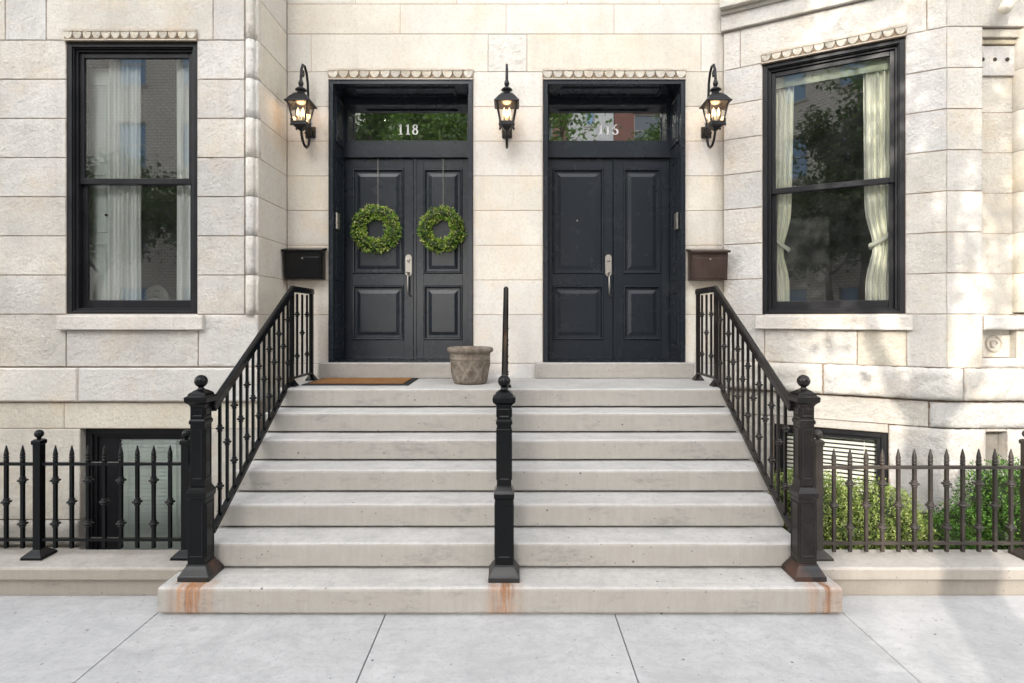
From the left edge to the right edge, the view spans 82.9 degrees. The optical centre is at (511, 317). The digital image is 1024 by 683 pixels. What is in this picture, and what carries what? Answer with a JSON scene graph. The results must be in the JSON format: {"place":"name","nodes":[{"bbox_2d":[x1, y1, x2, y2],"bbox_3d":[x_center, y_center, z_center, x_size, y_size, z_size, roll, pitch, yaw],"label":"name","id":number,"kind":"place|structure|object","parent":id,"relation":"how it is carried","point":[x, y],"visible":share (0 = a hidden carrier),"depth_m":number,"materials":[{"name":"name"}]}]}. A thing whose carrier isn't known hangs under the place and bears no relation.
{"place":"outdoors","nodes":[
{"label":"outdoors","id":0,"kind":"place"},
{"bbox_2d":[357,616,637,681],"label":"pavement base","id":1,"kind":"object","parent":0,"point":[615,617],"depth_m":3.35,"materials":[{"name":"concrete"}]},
{"bbox_2d":[0,595,1023,682],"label":"pavement","id":2,"kind":"structure","parent":0,"point":[858,639],"depth_m":3.37,"materials":[{"name":"concrete"}]},
{"bbox_2d":[0,549,186,594],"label":"kerb wall","id":3,"kind":"structure","parent":2,"relation":"on","point":[104,572],"depth_m":3.98,"materials":[{"name":"stone"}]},
{"bbox_2d":[0,429,189,560],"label":"iron fence","id":4,"kind":"object","parent":3,"relation":"on","point":[40,551],"visible":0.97,"depth_m":4.12,"materials":[{"name":"black metal"}]},
{"bbox_2d":[817,549,1023,594],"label":"kerb wall","id":5,"kind":"structure","parent":2,"relation":"on","point":[925,572],"depth_m":3.98,"materials":[{"name":"stone"}]},
{"bbox_2d":[814,430,1023,560],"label":"iron fence","id":6,"kind":"object","parent":5,"relation":"on","point":[823,555],"visible":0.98,"depth_m":4.11,"materials":[{"name":"black metal"}]},
{"label":"ground","id":7,"kind":"structure","parent":0,"visible":0},
{"bbox_2d":[158,378,841,615],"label":"front steps","id":8,"kind":"structure","parent":7,"relation":"on","point":[641,496],"depth_m":4.25,"materials":[{"name":"concrete"},{"name":"rust stained concrete"}]},
{"bbox_2d":[177,286,317,581],"bbox_3d":[-2.080,0.706,4.957,0.204,2.033,2.357,0,0,0],"label":"stair railing","id":9,"kind":"object","parent":8,"relation":"on","point":[204,564],"visible":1,"depth_m":4.23,"materials":[{"name":"black metal"}]},
{"bbox_2d":[301,377,418,385],"bbox_3d":[-1.520,0.642,5.918,1.040,0.020,0.635,0,0,0],"label":"doormat","id":10,"kind":"object","parent":8,"relation":"on","point":[358,381],"visible":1,"depth_m":5.78,"materials":[{"name":"brown fabric"}]},
{"bbox_2d":[447,346,492,384],"bbox_3d":[-0.418,0.470,5.800,0.459,0.362,0.460,0,0,0],"label":"plant pot","id":11,"kind":"object","parent":8,"relation":"on","point":[470,365],"visible":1,"depth_m":5.63,"materials":[{"name":"grey stone"}]},
{"bbox_2d":[488,287,519,582],"bbox_3d":[-0.052,0.712,4.649,0.204,2.020,1.762,0,0,0],"label":"stair railing","id":12,"kind":"object","parent":8,"relation":"on","point":[504,566],"visible":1,"depth_m":3.82,"materials":[{"name":"black metal"}]},
{"bbox_2d":[692,286,826,581],"bbox_3d":[1.953,0.706,4.959,0.204,2.033,2.352,0,0,0],"label":"stair railing","id":13,"kind":"object","parent":8,"relation":"on","point":[800,564],"visible":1,"depth_m":4.22,"materials":[{"name":"black metal"}]},
{"bbox_2d":[0,0,1023,549],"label":"stone rowhouse","id":14,"kind":"structure","parent":7,"relation":"on","point":[598,196],"depth_m":6.09,"materials":[{"name":"stone"}]},
{"bbox_2d":[89,69,108,299],"bbox_3d":[-4.179,-1.150,5.817,0.351,2.700,0.045,0,0,0],"label":"curtain","id":15,"kind":"object","parent":14,"relation":"attached to","point":[99,164],"visible":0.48,"depth_m":5.81,"materials":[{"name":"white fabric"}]},
{"bbox_2d":[109,60,141,299],"bbox_3d":[-3.852,-1.350,5.780,0.309,3.000,0.064,0,0,0],"label":"curtain","id":16,"kind":"object","parent":14,"relation":"hanging from","point":[125,228],"visible":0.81,"depth_m":5.77,"materials":[{"name":"white fabric"}]},
{"bbox_2d":[67,42,196,313],"bbox_3d":[-3.661,-1.345,5.686,1.260,2.630,0.188,0,0,0],"label":"window","id":17,"kind":"structure","parent":14,"relation":"in","point":[79,54],"depth_m":5.63,"materials":[{"name":"paint"}]},
{"bbox_2d":[86,429,189,549],"bbox_3d":[-3.628,1.784,5.715,1.044,1.421,0.130,0,0,0],"label":"window","id":18,"kind":"structure","parent":14,"relation":"in","point":[96,439],"depth_m":5.69,"materials":[{"name":"paint"}]},
{"bbox_2d":[121,439,181,549],"bbox_3d":[-3.543,1.782,5.729,0.686,1.236,0.026,0,0,0],"label":"venetian blind","id":19,"kind":"object","parent":14,"relation":"attached to","point":[145,446],"visible":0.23,"depth_m":5.73,"materials":[{"name":"white plastic"}]},
{"bbox_2d":[144,285,169,299],"bbox_3d":[-3.821,-0.184,6.250,0.306,0.350,0.120,0,0,0],"label":"chair back","id":20,"kind":"object","parent":14,"relation":"in","point":[151,293],"visible":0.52,"depth_m":6.25,"materials":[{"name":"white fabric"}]},
{"bbox_2d":[177,60,189,299],"bbox_3d":[-3.169,-1.350,5.780,0.338,3.000,0.064,0,0,0],"label":"curtain","id":21,"kind":"object","parent":14,"relation":"hanging from","point":[183,242],"visible":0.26,"depth_m":5.79,"materials":[{"name":"white fabric"}]},
{"bbox_2d":[284,64,316,148],"bbox_3d":[-2.183,-2.230,6.085,0.256,0.867,0.426,0,0,0],"label":"wall lantern","id":22,"kind":"object","parent":14,"relation":"attached to","point":[298,99],"depth_m":5.99,"materials":[{"name":"metal"}]},
{"bbox_2d":[281,248,326,279],"bbox_3d":[-2.218,-0.588,6.201,0.428,0.350,0.192,0,0,0],"label":"mailbox","id":23,"kind":"object","parent":14,"relation":"attached to","point":[304,263],"visible":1,"depth_m":6.14,"materials":[{"name":"black metal"}]},
{"bbox_2d":[350,203,401,253],"bbox_3d":[-1.565,-1.283,6.665,0.606,1.124,0.177,0,0,0],"label":"wreath","id":24,"kind":"object","parent":14,"relation":"attached to","point":[392,224],"visible":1,"depth_m":6.64,"materials":[{"name":"green plant"}]},
{"bbox_2d":[328,79,472,361],"bbox_3d":[-1.206,-1.052,6.523,1.558,3.060,0.503,0,0,0],"label":"entrance door","id":25,"kind":"structure","parent":14,"relation":"in","point":[405,146],"depth_m":6.73,"materials":[{"name":"black paint"}]},
{"bbox_2d":[416,205,467,254],"bbox_3d":[-0.810,-1.284,6.671,0.602,1.122,0.168,0,0,0],"label":"wreath","id":26,"kind":"object","parent":14,"relation":"attached to","point":[439,214],"visible":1,"depth_m":6.64,"materials":[{"name":"green plant"}]},
{"bbox_2d":[494,64,518,148],"bbox_3d":[-0.054,-2.230,6.085,0.256,0.867,0.426,0,0,0],"label":"wall lantern","id":27,"kind":"object","parent":14,"relation":"attached to","point":[506,98],"depth_m":5.97,"materials":[{"name":"metal"}]},
{"bbox_2d":[543,79,684,361],"bbox_3d":[1.108,-1.052,6.523,1.536,3.060,0.503,0,0,0],"label":"entrance door","id":28,"kind":"structure","parent":14,"relation":"in","point":[614,149],"depth_m":6.73,"materials":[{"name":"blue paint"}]},
{"bbox_2d":[686,249,730,280],"bbox_3d":[2.096,-0.577,6.201,0.417,0.350,0.192,0,0,0],"label":"mailbox","id":29,"kind":"object","parent":14,"relation":"attached to","point":[707,264],"visible":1,"depth_m":6.14,"materials":[{"name":"brown metal"}]},
{"bbox_2d":[699,64,731,148],"bbox_3d":[2.105,-2.230,6.085,0.256,0.867,0.426,0,0,0],"label":"wall lantern","id":30,"kind":"object","parent":14,"relation":"attached to","point":[716,99],"depth_m":5.99,"materials":[{"name":"metal"}]},
{"bbox_2d":[776,86,793,300],"bbox_3d":[2.876,-1.185,6.179,0.240,2.670,0.064,0,0,29],"label":"curtain","id":31,"kind":"object","parent":14,"relation":"hanging from","point":[784,124],"visible":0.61,"depth_m":6.17,"materials":[{"name":"beige fabric"}]},
{"bbox_2d":[777,238,791,253],"bbox_3d":[2.865,-0.787,6.172,0.203,0.214,0.099,0,0,23],"label":"curtain tie","id":32,"kind":"object","parent":31,"relation":"attached to","point":[784,246],"visible":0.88,"depth_m":6.13,"materials":[{"name":"beige fabric"}]},
{"bbox_2d":[775,424,886,494],"bbox_3d":[3.217,1.475,5.888,0.988,0.738,0.170,0,0,29],"label":"window","id":33,"kind":"structure","parent":14,"relation":"in","point":[881,438],"depth_m":5.71,"materials":[{"name":"paint"}]},
{"bbox_2d":[787,433,875,493],"bbox_3d":[3.239,1.465,5.927,0.880,0.610,0.026,0,0,29],"label":"venetian blind","id":34,"kind":"object","parent":14,"relation":"attached to","point":[845,454],"visible":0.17,"depth_m":5.86,"materials":[{"name":"white plastic"}]},
{"bbox_2d":[776,57,888,88],"bbox_3d":[3.252,-2.615,5.924,1.085,0.359,0.016,0,0,29],"label":"roman shade","id":35,"kind":"object","parent":14,"relation":"attached to","point":[870,66],"visible":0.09,"depth_m":5.90,"materials":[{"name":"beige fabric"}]},
{"bbox_2d":[763,37,904,314],"bbox_3d":[3.224,-1.345,5.874,1.245,2.630,0.188,0,0,29],"label":"window","id":36,"kind":"structure","parent":14,"relation":"in","point":[894,49],"depth_m":5.75,"materials":[{"name":"paint"}]},
{"bbox_2d":[863,69,888,299],"bbox_3d":[3.651,-1.185,5.741,0.300,2.670,0.064,0,0,29],"label":"curtain","id":37,"kind":"object","parent":14,"relation":"hanging from","point":[876,117],"visible":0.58,"depth_m":5.76,"materials":[{"name":"beige fabric"}]},
{"bbox_2d":[868,233,887,249],"bbox_3d":[3.663,-0.788,5.721,0.270,0.217,0.100,0,0,33],"label":"curtain tie","id":38,"kind":"object","parent":37,"relation":"attached to","point":[877,241],"visible":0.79,"depth_m":5.71,"materials":[{"name":"beige fabric"}]},
{"bbox_2d":[998,0,1017,14],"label":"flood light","id":39,"kind":"object","parent":14,"relation":"attached to","point":[1005,7],"visible":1,"depth_m":5.07,"materials":[{"name":"beige plastic"}]},
{"bbox_2d":[769,493,1003,549],"bbox_3d":[5.499,2.155,5.128,7.002,0.690,1.744,0,0,0],"label":"planting bed","id":40,"kind":"object","parent":7,"relation":"on","point":[984,548],"depth_m":4.57,"materials":[{"name":"soil"}]},
{"bbox_2d":[767,466,940,549],"bbox_3d":[2.641,1.535,4.711,1.336,0.685,0.852,0,0,0],"label":"shrub","id":41,"kind":"object","parent":40,"relation":"on","point":[858,516],"visible":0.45,"depth_m":4.48,"materials":[{"name":"green plant"}]},
{"bbox_2d":[921,501,991,549],"bbox_3d":[3.544,1.693,4.673,0.778,0.356,0.554,0,0,-20],"label":"shrub","id":42,"kind":"object","parent":40,"relation":"on","point":[954,523],"visible":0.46,"depth_m":4.60,"materials":[{"name":"green plant"}]},
{"bbox_2d":[949,454,1019,549],"bbox_3d":[4.636,1.468,4.789,1.975,0.820,0.822,0,0,-7],"label":"shrub","id":43,"kind":"object","parent":40,"relation":"on","point":[986,498],"visible":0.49,"depth_m":4.68,"materials":[{"name":"green plant"}]}
]}

